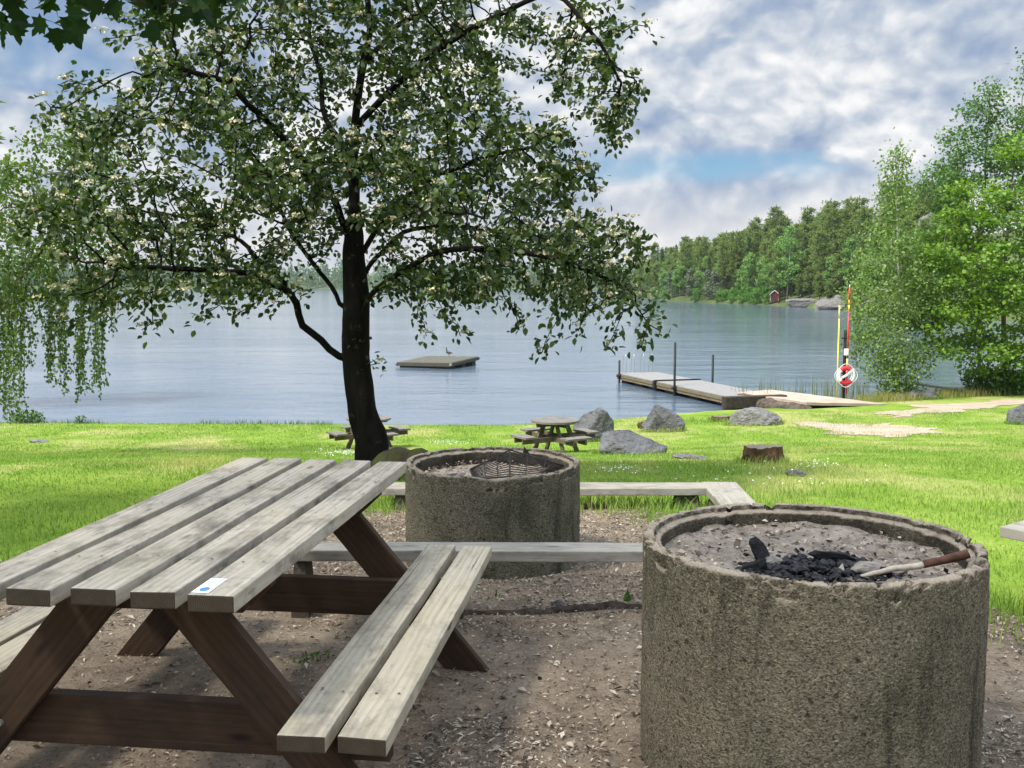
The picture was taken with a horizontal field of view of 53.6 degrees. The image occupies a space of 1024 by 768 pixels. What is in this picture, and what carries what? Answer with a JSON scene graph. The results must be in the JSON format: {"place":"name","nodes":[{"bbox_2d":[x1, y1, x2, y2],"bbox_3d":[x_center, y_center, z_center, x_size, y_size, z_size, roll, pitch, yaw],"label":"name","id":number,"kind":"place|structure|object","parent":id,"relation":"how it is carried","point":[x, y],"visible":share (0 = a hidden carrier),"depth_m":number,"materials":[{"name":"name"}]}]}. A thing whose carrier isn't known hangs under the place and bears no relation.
{"place":"outdoors","nodes":[
{"label":"outdoors","id":0,"kind":"place"},
{"bbox_2d":[8,418,331,424],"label":"shore grass","id":1,"kind":"structure","parent":0,"point":[98,421],"depth_m":32.76,"materials":[{"name":"green plant"}]},
{"bbox_2d":[0,273,629,288],"bbox_3d":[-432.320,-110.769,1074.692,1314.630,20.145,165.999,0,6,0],"label":"bank","id":2,"kind":"structure","parent":0,"point":[327,287],"depth_m":1031.80,"materials":[{"name":"green plant"}]},
{"bbox_2d":[0,256,648,287],"bbox_3d":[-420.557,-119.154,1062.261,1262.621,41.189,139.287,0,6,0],"label":"wood","id":3,"kind":"object","parent":2,"relation":"on","point":[325,271],"visible":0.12,"depth_m":1030.52,"materials":[{"name":"green plant"}]},
{"bbox_2d":[0,289,1023,425],"bbox_3d":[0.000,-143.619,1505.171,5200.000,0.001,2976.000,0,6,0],"label":"lake","id":4,"kind":"structure","parent":0,"point":[281,366],"depth_m":58.57,"materials":[{"name":"blue liquid"}]},
{"bbox_2d":[395,356,479,368],"bbox_3d":[-4.087,-1.117,56.166,3.470,0.521,3.550,1,8,24],"label":"swimming raft","id":5,"kind":"object","parent":4,"relation":"on","point":[446,362],"visible":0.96,"depth_m":55.23,"materials":[{"name":"wood"}]},
{"bbox_2d":[616,342,786,408],"bbox_3d":[7.285,0.100,42.013,2.550,3.770,11.111,-2,6,-17],"label":"dock","id":6,"kind":"object","parent":4,"relation":"on","point":[725,396],"visible":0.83,"depth_m":40.85,"materials":[{"name":"grey wood"}]},
{"bbox_2d":[0,503,1023,767],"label":"bare soil","id":7,"kind":"structure","parent":0,"point":[184,677],"depth_m":3.97,"materials":[{"name":"brown soil"}]},
{"bbox_2d":[0,457,491,767],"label":"picnic table","id":8,"kind":"object","parent":7,"relation":"on","point":[198,561],"visible":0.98,"depth_m":2.88,"materials":[{"name":"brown wood"}]},
{"bbox_2d":[292,650,329,665],"bbox_3d":[-0.820,1.111,4.145,0.151,0.040,0.152,0,6,0],"label":"seedling","id":9,"kind":"object","parent":7,"relation":"on","point":[306,659],"visible":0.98,"depth_m":4.13,"materials":[{"name":"green plant"}]},
{"bbox_2d":[291,542,642,617],"bbox_3d":[0.064,0.988,4.778,2.205,0.456,0.172,0,6,0],"label":"bench","id":10,"kind":"object","parent":7,"relation":"on","point":[535,552],"visible":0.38,"depth_m":4.68,"materials":[{"name":"grey wood"}]},
{"bbox_2d":[405,446,579,578],"bbox_3d":[-0.112,0.780,5.905,1.017,0.690,1.017,0,6,0],"label":"fire pit","id":11,"kind":"object","parent":7,"relation":"on","point":[523,508],"visible":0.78,"depth_m":5.47,"materials":[{"name":"concrete"}]},
{"bbox_2d":[424,459,548,478],"bbox_3d":[-0.112,0.545,5.882,0.898,0.044,0.898,0,6,0],"label":"ash bed","id":12,"kind":"object","parent":11,"relation":"in","point":[465,467],"visible":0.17,"depth_m":6.13,"materials":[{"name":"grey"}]},
{"bbox_2d":[469,449,564,478],"bbox_3d":[0.033,0.458,5.803,0.559,0.103,0.429,0,6,0],"label":"grill grate","id":13,"kind":"object","parent":11,"relation":"on","point":[481,465],"visible":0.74,"depth_m":5.81,"materials":[{"name":"black metal"}]},
{"bbox_2d":[0,504,1023,767],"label":"wood chips","id":14,"kind":"object","parent":7,"relation":"on","point":[586,746],"visible":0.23,"depth_m":3.98,"materials":[{"name":"brown wood"}]},
{"bbox_2d":[382,482,705,509],"bbox_3d":[0.267,0.933,7.879,2.535,0.298,0.244,0,6,0],"label":"bench","id":15,"kind":"object","parent":7,"relation":"on","point":[682,490],"visible":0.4,"depth_m":7.78,"materials":[{"name":"grey wood"}]},
{"bbox_2d":[465,600,641,614],"bbox_3d":[0.727,1.101,4.855,2.962,0.112,0.185,0,6,0],"label":"soil edge","id":16,"kind":"object","parent":7,"relation":"on","point":[615,604],"visible":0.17,"depth_m":4.83,"materials":[{"name":"brown soil"}]},
{"bbox_2d":[640,503,989,767],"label":"fire pit","id":17,"kind":"object","parent":7,"relation":"on","point":[739,669],"visible":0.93,"depth_m":2.76,"materials":[{"name":"concrete"}]},
{"bbox_2d":[664,519,963,583],"bbox_3d":[0.930,0.563,3.180,0.926,0.066,0.926,0,6,0],"label":"ash bed","id":18,"kind":"object","parent":17,"relation":"in","point":[730,551],"visible":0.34,"depth_m":3.39,"materials":[{"name":"grey soil"}]},
{"bbox_2d":[741,558,766,570],"bbox_3d":[0.749,0.570,3.150,0.087,0.061,0.056,0,6,0],"label":"charred wood","id":19,"kind":"object","parent":18,"relation":"on","point":[759,564],"visible":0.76,"depth_m":3.13,"materials":[{"name":"black wood"}]},
{"bbox_2d":[735,544,916,583],"bbox_3d":[1.037,0.567,3.160,0.885,0.061,0.479,0,6,0],"label":"charcoal","id":20,"kind":"object","parent":18,"relation":"on","point":[798,564],"visible":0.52,"depth_m":3.09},
{"bbox_2d":[749,537,769,559],"bbox_3d":[0.792,0.541,3.230,0.069,0.099,0.051,0,6,0],"label":"charred wood","id":21,"kind":"object","parent":20,"relation":"on","point":[759,550],"visible":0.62,"depth_m":3.23,"materials":[{"name":"black wood"}]},
{"bbox_2d":[861,549,970,577],"bbox_3d":[1.197,0.534,3.026,0.319,0.098,0.046,1,6,7],"label":"stick","id":22,"kind":"object","parent":20,"relation":"on","point":[950,558],"visible":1,"depth_m":3.02,"materials":[{"name":"brown wood"}]},
{"bbox_2d":[808,550,854,561],"bbox_3d":[1.014,0.554,3.226,0.145,0.049,0.050,0,6,0],"label":"charred wood","id":23,"kind":"object","parent":18,"relation":"on","point":[831,555],"visible":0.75,"depth_m":3.21,"materials":[{"name":"black wood"}]},
{"bbox_2d":[850,561,880,574],"bbox_3d":[1.075,0.563,3.088,0.097,0.048,0.059,0,6,0],"label":"charred wood","id":24,"kind":"object","parent":18,"relation":"on","point":[863,567],"visible":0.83,"depth_m":3.07,"materials":[{"name":"grey wood"}]},
{"bbox_2d":[1000,520,1023,614],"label":"bench","id":25,"kind":"object","parent":7,"relation":"on","point":[1013,531],"visible":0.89,"depth_m":4.83,"materials":[{"name":"grey wood"}]},
{"bbox_2d":[0,394,1023,647],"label":"lawn","id":26,"kind":"structure","parent":0,"point":[989,537],"depth_m":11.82,"materials":[{"name":"green plant"}]},
{"bbox_2d":[0,101,25,315],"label":"birch tree","id":27,"kind":"object","parent":26,"relation":"on","point":[6,158],"visible":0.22,"depth_m":37.17,"materials":[{"name":"green plant"}]},
{"bbox_2d":[10,409,44,423],"bbox_3d":[-15.626,1.073,32.679,1.115,0.558,0.647,0,6,0],"label":"shrub","id":28,"kind":"object","parent":26,"relation":"on","point":[33,417],"visible":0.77,"depth_m":32.61,"materials":[{"name":"green plant"}]},
{"bbox_2d":[0,107,148,423],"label":"birch tree","id":29,"kind":"object","parent":26,"relation":"on","point":[8,287],"visible":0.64,"depth_m":20.39,"materials":[{"name":"green plant"}]},
{"bbox_2d":[0,0,246,52],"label":"maple tree","id":30,"kind":"object","parent":26,"relation":"on","point":[74,25],"visible":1,"depth_m":3.82,"materials":[{"name":"green plant"}]},
{"bbox_2d":[0,0,677,474],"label":"whitebeam tree","id":31,"kind":"object","parent":26,"relation":"on","point":[400,168],"visible":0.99,"depth_m":9.03,"materials":[{"name":"green plant"}]},
{"bbox_2d":[326,415,410,448],"bbox_3d":[-3.366,1.181,23.830,1.767,0.788,1.767,1,6,12],"label":"round picnic table","id":32,"kind":"object","parent":26,"relation":"on","point":[392,431],"visible":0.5,"depth_m":23.67,"materials":[{"name":"grey wood"}]},
{"bbox_2d":[510,416,598,452],"bbox_3d":[0.931,1.156,21.818,1.767,0.788,1.767,1,6,14],"label":"round picnic table","id":33,"kind":"object","parent":26,"relation":"on","point":[582,436],"visible":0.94,"depth_m":21.59,"materials":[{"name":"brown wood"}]},
{"bbox_2d":[573,408,613,441],"bbox_3d":[2.084,1.056,25.547,0.938,0.946,0.807,-2,6,-18],"label":"boulder","id":34,"kind":"object","parent":26,"relation":"on","point":[600,420],"visible":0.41,"depth_m":25.30,"materials":[{"name":"stone"}]},
{"bbox_2d":[599,429,667,454],"bbox_3d":[2.184,1.064,18.271,1.280,0.485,1.024,0,6,0],"label":"boulder","id":35,"kind":"object","parent":26,"relation":"on","point":[627,441],"visible":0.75,"depth_m":18.03,"materials":[{"name":"stone"}]},
{"bbox_2d":[308,421,1010,488],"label":"daisies","id":36,"kind":"object","parent":26,"relation":"on","point":[621,461],"visible":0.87,"depth_m":10.86,"materials":[{"name":"white plant"}]},
{"bbox_2d":[642,404,684,431],"bbox_3d":[4.203,0.962,28.262,1.164,0.847,0.931,0,6,0],"label":"boulder","id":37,"kind":"object","parent":26,"relation":"on","point":[659,417],"visible":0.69,"depth_m":27.88,"materials":[{"name":"stone"}]},
{"bbox_2d":[672,453,706,459],"bbox_3d":[2.574,1.044,14.693,0.397,0.076,0.498,-4,7,-36],"label":"flat stone","id":38,"kind":"object","parent":26,"relation":"on","point":[684,456],"visible":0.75,"depth_m":14.58,"materials":[{"name":"stone"}]},
{"bbox_2d":[702,482,755,505],"bbox_3d":[1.593,1.001,6.741,0.274,0.220,2.523,0,6,2],"label":"bench","id":39,"kind":"object","parent":26,"relation":"on","point":[720,493],"visible":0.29,"depth_m":7.56,"materials":[{"name":"grey wood"}]},
{"bbox_2d":[728,407,781,425],"bbox_3d":[7.012,0.941,29.237,1.508,0.575,1.079,2,6,20],"label":"boulder","id":40,"kind":"object","parent":26,"relation":"on","point":[751,416],"visible":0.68,"depth_m":28.96,"materials":[{"name":"stone"}]},
{"bbox_2d":[740,444,783,464],"bbox_3d":[3.128,0.909,12.715,0.684,0.305,0.713,5,8,42],"label":"tree stump","id":41,"kind":"object","parent":26,"relation":"on","point":[752,451],"visible":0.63,"depth_m":12.53,"materials":[{"name":"brown wood"}]},
{"bbox_2d":[730,373,869,398],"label":"reeds","id":42,"kind":"object","parent":26,"relation":"on","point":[824,392],"visible":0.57,"depth_m":40.09,"materials":[{"name":"green plant"}]},
{"bbox_2d":[736,390,887,408],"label":"landing ramp","id":43,"kind":"structure","parent":26,"relation":"on","point":[794,400],"depth_m":36.46,"materials":[{"name":"concrete"}]},
{"bbox_2d":[841,331,848,398],"bbox_3d":[12.942,-0.480,39.489,0.260,3.190,0.223,0,6,0],"label":"rescue post","id":44,"kind":"object","parent":26,"relation":"on","point":[845,352],"visible":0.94,"depth_m":39.45,"materials":[{"name":"black metal"}]},
{"bbox_2d":[834,364,857,386],"bbox_3d":[12.934,-0.327,39.219,0.904,0.930,0.207,0,6,0],"label":"lifebuoy","id":45,"kind":"object","parent":44,"relation":"hanging from","point":[839,371],"visible":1,"depth_m":39.20,"materials":[{"name":"red plastic"}]},
{"bbox_2d":[845,285,849,393],"bbox_3d":[13.037,-1.722,39.320,0.059,4.234,0.059,-2,6,-22],"label":"rescue pole","id":46,"kind":"object","parent":44,"relation":"attached to","point":[848,335],"visible":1,"depth_m":39.28,"materials":[{"name":"red plastic"}]},
{"bbox_2d":[793,421,939,436],"bbox_3d":[9.550,1.178,26.965,3.300,0.428,5.760,0,6,0],"label":"sand patch","id":47,"kind":"object","parent":26,"relation":"on","point":[885,429],"visible":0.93,"depth_m":26.68,"materials":[{"name":"beige sand"}]},
{"bbox_2d":[834,127,946,394],"bbox_3d":[14.997,-4.300,39.692,4.647,11.310,3.970,0,6,0],"label":"birch tree","id":48,"kind":"object","parent":26,"relation":"on","point":[902,358],"visible":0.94,"depth_m":39.42,"materials":[{"name":"green plant"}]},
{"bbox_2d":[891,129,1023,387],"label":"maple tree","id":49,"kind":"object","parent":26,"relation":"on","point":[994,292],"visible":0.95,"depth_m":39.53,"materials":[{"name":"green plant"}]},
{"bbox_2d":[902,47,1023,375],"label":"alder tree","id":50,"kind":"object","parent":26,"relation":"on","point":[947,175],"visible":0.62,"depth_m":42.10,"materials":[{"name":"green plant"}]},
{"bbox_2d":[960,364,1022,394],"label":"shore bush","id":51,"kind":"object","parent":26,"relation":"on","point":[981,382],"visible":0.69,"depth_m":40.39,"materials":[{"name":"green plant"}]},
{"bbox_2d":[1002,369,1023,394],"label":"shore bush","id":52,"kind":"object","parent":26,"relation":"on","point":[1021,388],"visible":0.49,"depth_m":40.32,"materials":[{"name":"green plant"}]},
{"bbox_2d":[1006,403,1023,424],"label":"boulder","id":53,"kind":"object","parent":26,"relation":"on","point":[1015,413],"visible":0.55,"depth_m":27.33,"materials":[{"name":"stone"}]},
{"bbox_2d":[0,0,1023,278],"label":"sky","id":54,"kind":"structure","parent":0,"point":[752,107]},
{"bbox_2d":[586,394,1023,463],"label":"rim grass","id":55,"kind":"structure","parent":0,"point":[737,458],"depth_m":27.66,"materials":[{"name":"green plant"}]},
{"bbox_2d":[597,229,1023,321],"bbox_3d":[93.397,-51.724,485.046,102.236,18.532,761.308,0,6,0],"label":"wooded hill","id":56,"kind":"structure","parent":0,"point":[682,297],"depth_m":213.56,"materials":[{"name":"green plant"}]},
{"bbox_2d":[650,261,659,287],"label":"pine tree","id":57,"kind":"object","parent":56,"relation":"on","point":[655,266],"visible":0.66,"depth_m":315.57,"materials":[{"name":"green plant"}]},
{"bbox_2d":[663,269,678,295],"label":"willow tree","id":58,"kind":"object","parent":56,"relation":"on","point":[669,280],"visible":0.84,"depth_m":278.62,"materials":[{"name":"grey plant"}]},
{"bbox_2d":[670,261,686,295],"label":"birch tree","id":59,"kind":"object","parent":56,"relation":"on","point":[679,281],"visible":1,"depth_m":275.45,"materials":[{"name":"green plant"}]},
{"bbox_2d":[674,242,698,294],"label":"pine tree","id":60,"kind":"object","parent":56,"relation":"on","point":[684,248],"visible":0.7,"depth_m":277.89,"materials":[{"name":"green plant"}]},
{"bbox_2d":[684,267,698,297],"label":"willow tree","id":61,"kind":"object","parent":56,"relation":"on","point":[688,277],"visible":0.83,"depth_m":260.63,"materials":[{"name":"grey plant"}]},
{"bbox_2d":[692,236,712,293],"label":"pine tree","id":62,"kind":"object","parent":56,"relation":"on","point":[701,249],"visible":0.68,"depth_m":272.34,"materials":[{"name":"green plant"}]},
{"bbox_2d":[699,269,718,297],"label":"willow tree","id":63,"kind":"object","parent":56,"relation":"on","point":[707,273],"visible":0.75,"depth_m":250.58,"materials":[{"name":"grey plant"}]},
{"bbox_2d":[703,245,719,269],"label":"pine tree","id":64,"kind":"object","parent":56,"relation":"on","point":[714,247],"visible":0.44,"depth_m":265.98,"materials":[{"name":"green plant"}]},
{"bbox_2d":[707,272,722,297],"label":"willow tree","id":65,"kind":"object","parent":56,"relation":"on","point":[715,276],"visible":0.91,"depth_m":246.81,"materials":[{"name":"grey plant"}]},
{"bbox_2d":[713,240,732,293],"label":"pine tree","id":66,"kind":"object","parent":56,"relation":"on","point":[721,272],"visible":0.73,"depth_m":250.16,"materials":[{"name":"green plant"}]},
{"bbox_2d":[724,229,748,294],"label":"pine tree","id":67,"kind":"object","parent":56,"relation":"on","point":[738,239],"visible":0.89,"depth_m":245.37,"materials":[{"name":"green plant"}]},
{"bbox_2d":[740,252,757,287],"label":"birch tree","id":68,"kind":"object","parent":56,"relation":"on","point":[749,260],"visible":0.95,"depth_m":236.61,"materials":[{"name":"green plant"}]},
{"bbox_2d":[744,220,761,251],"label":"pine tree","id":69,"kind":"object","parent":56,"relation":"on","point":[752,225],"visible":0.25,"depth_m":276.94,"materials":[{"name":"green plant"}]},
{"bbox_2d":[749,287,762,303],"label":"shore bush","id":70,"kind":"object","parent":56,"relation":"on","point":[756,292],"visible":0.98,"depth_m":225.10,"materials":[{"name":"green plant"}]},
{"bbox_2d":[751,229,766,286],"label":"pine tree","id":71,"kind":"object","parent":56,"relation":"on","point":[756,238],"visible":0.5,"depth_m":255.16,"materials":[{"name":"green plant"}]},
{"bbox_2d":[754,256,766,295],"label":"birch tree","id":72,"kind":"object","parent":56,"relation":"on","point":[760,282],"visible":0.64,"depth_m":228.83,"materials":[{"name":"green plant"}]},
{"bbox_2d":[756,241,772,280],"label":"pine tree","id":73,"kind":"object","parent":56,"relation":"on","point":[765,245],"visible":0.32,"depth_m":236.90,"materials":[{"name":"green plant"}]},
{"bbox_2d":[761,262,777,303],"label":"birch tree","id":74,"kind":"object","parent":56,"relation":"on","point":[765,276],"visible":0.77,"depth_m":220.84,"materials":[{"name":"green plant"}]},
{"bbox_2d":[762,247,782,289],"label":"pine tree","id":75,"kind":"object","parent":56,"relation":"on","point":[770,251],"visible":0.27,"depth_m":224.83,"materials":[{"name":"green plant"}]},
{"bbox_2d":[764,204,786,230],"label":"pine tree","id":76,"kind":"object","parent":56,"relation":"on","point":[774,216],"visible":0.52,"depth_m":282.55,"materials":[{"name":"green plant"}]},
{"bbox_2d":[769,249,787,302],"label":"pine tree","id":77,"kind":"object","parent":56,"relation":"on","point":[775,269],"visible":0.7,"depth_m":216.21,"materials":[{"name":"green plant"}]},
{"bbox_2d":[767,224,789,251],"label":"pine tree","id":78,"kind":"object","parent":56,"relation":"on","point":[776,234],"visible":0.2,"depth_m":238.37,"materials":[{"name":"green plant"}]},
{"bbox_2d":[774,224,805,298],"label":"birch tree","id":79,"kind":"object","parent":56,"relation":"on","point":[786,236],"visible":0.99,"depth_m":213.64,"materials":[{"name":"green plant"}]},
{"bbox_2d":[794,273,804,298],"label":"pine tree","id":80,"kind":"object","parent":56,"relation":"on","point":[799,290],"visible":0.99,"depth_m":208.86,"materials":[{"name":"green plant"}]},
{"bbox_2d":[785,298,817,306],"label":"rock outcrop","id":81,"kind":"object","parent":56,"relation":"on","point":[801,302],"visible":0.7,"depth_m":199.79,"materials":[{"name":"stone"}]},
{"bbox_2d":[795,233,810,296],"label":"spruce tree","id":82,"kind":"object","parent":56,"relation":"on","point":[805,244],"visible":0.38,"depth_m":216.48,"materials":[{"name":"green plant"}]},
{"bbox_2d":[798,205,815,233],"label":"pine tree","id":83,"kind":"object","parent":56,"relation":"on","point":[805,214],"visible":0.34,"depth_m":255.63,"materials":[{"name":"green plant"}]},
{"bbox_2d":[802,265,814,297],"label":"pine tree","id":84,"kind":"object","parent":56,"relation":"on","point":[809,288],"visible":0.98,"depth_m":206.04,"materials":[{"name":"green plant"}]},
{"bbox_2d":[800,245,819,294],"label":"pine tree","id":85,"kind":"object","parent":56,"relation":"on","point":[805,259],"visible":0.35,"depth_m":212.96,"materials":[{"name":"green plant"}]},
{"bbox_2d":[814,273,825,299],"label":"pine tree","id":86,"kind":"object","parent":56,"relation":"on","point":[820,282],"visible":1,"depth_m":195.33,"materials":[{"name":"green plant"}]},
{"bbox_2d":[813,256,828,296],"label":"pine tree","id":87,"kind":"object","parent":56,"relation":"on","point":[822,262],"visible":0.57,"depth_m":203.01,"materials":[{"name":"green plant"}]},
{"bbox_2d":[807,228,835,290],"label":"pine tree","id":88,"kind":"object","parent":56,"relation":"on","point":[820,234],"visible":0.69,"depth_m":204.64,"materials":[{"name":"green plant"}]},
{"bbox_2d":[815,198,844,240],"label":"pine tree","id":89,"kind":"object","parent":56,"relation":"on","point":[830,202],"visible":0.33,"depth_m":229.57,"materials":[{"name":"green plant"}]},
{"bbox_2d":[822,255,839,287],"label":"birch tree","id":90,"kind":"object","parent":56,"relation":"on","point":[829,262],"visible":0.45,"depth_m":201.28,"materials":[{"name":"green plant"}]},
{"bbox_2d":[819,207,844,252],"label":"pine tree","id":91,"kind":"object","parent":56,"relation":"on","point":[835,218],"visible":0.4,"depth_m":224.12,"materials":[{"name":"green plant"}]},
{"bbox_2d":[815,300,850,309],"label":"rock outcrop","id":92,"kind":"object","parent":56,"relation":"on","point":[830,304],"visible":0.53,"depth_m":181.72,"materials":[{"name":"stone"}]},
{"bbox_2d":[830,248,850,294],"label":"pine tree","id":93,"kind":"object","parent":56,"relation":"on","point":[839,264],"visible":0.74,"depth_m":194.96,"materials":[{"name":"green plant"}]},
{"bbox_2d":[832,227,852,267],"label":"pine tree","id":94,"kind":"object","parent":56,"relation":"on","point":[841,241],"visible":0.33,"depth_m":208.02,"materials":[{"name":"green plant"}]},
{"bbox_2d":[834,208,854,237],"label":"pine tree","id":95,"kind":"object","parent":56,"relation":"on","point":[846,212],"visible":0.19,"depth_m":226.58,"materials":[{"name":"green plant"}]},
{"bbox_2d":[838,237,857,287],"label":"birch tree","id":96,"kind":"object","parent":56,"relation":"on","point":[851,245],"visible":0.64,"depth_m":192.49,"materials":[{"name":"green plant"}]},
{"bbox_2d":[849,196,872,220],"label":"pine tree","id":97,"kind":"object","parent":56,"relation":"on","point":[861,203],"visible":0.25,"depth_m":226.62,"materials":[{"name":"green plant"}]},
{"bbox_2d":[851,206,878,294],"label":"pine tree","id":98,"kind":"object","parent":56,"relation":"on","point":[861,212],"visible":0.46,"depth_m":185.76,"materials":[{"name":"green plant"}]},
{"bbox_2d":[861,246,882,295],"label":"birch tree","id":99,"kind":"object","parent":56,"relation":"on","point":[871,273],"visible":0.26,"depth_m":177.12,"materials":[{"name":"green plant"}]},
{"bbox_2d":[905,204,931,228],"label":"pine tree","id":100,"kind":"object","parent":56,"relation":"on","point":[921,210],"visible":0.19,"depth_m":176.09,"materials":[{"name":"green plant"}]},
{"bbox_2d":[910,182,936,215],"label":"pine tree","id":101,"kind":"object","parent":56,"relation":"on","point":[922,196],"visible":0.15,"depth_m":179.65,"materials":[{"name":"green plant"}]},
{"bbox_2d":[909,215,940,290],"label":"pine tree","id":102,"kind":"object","parent":56,"relation":"on","point":[925,223],"visible":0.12,"depth_m":157.79,"materials":[{"name":"green plant"}]},
{"bbox_2d":[846,385,1020,402],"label":"dry grass","id":103,"kind":"structure","parent":0,"point":[881,397],"depth_m":39.11,"materials":[{"name":"green plant"}]},
{"bbox_2d":[873,399,1023,417],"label":"worn path","id":104,"kind":"structure","parent":0,"point":[962,407],"depth_m":34.74,"materials":[{"name":"beige sand"}]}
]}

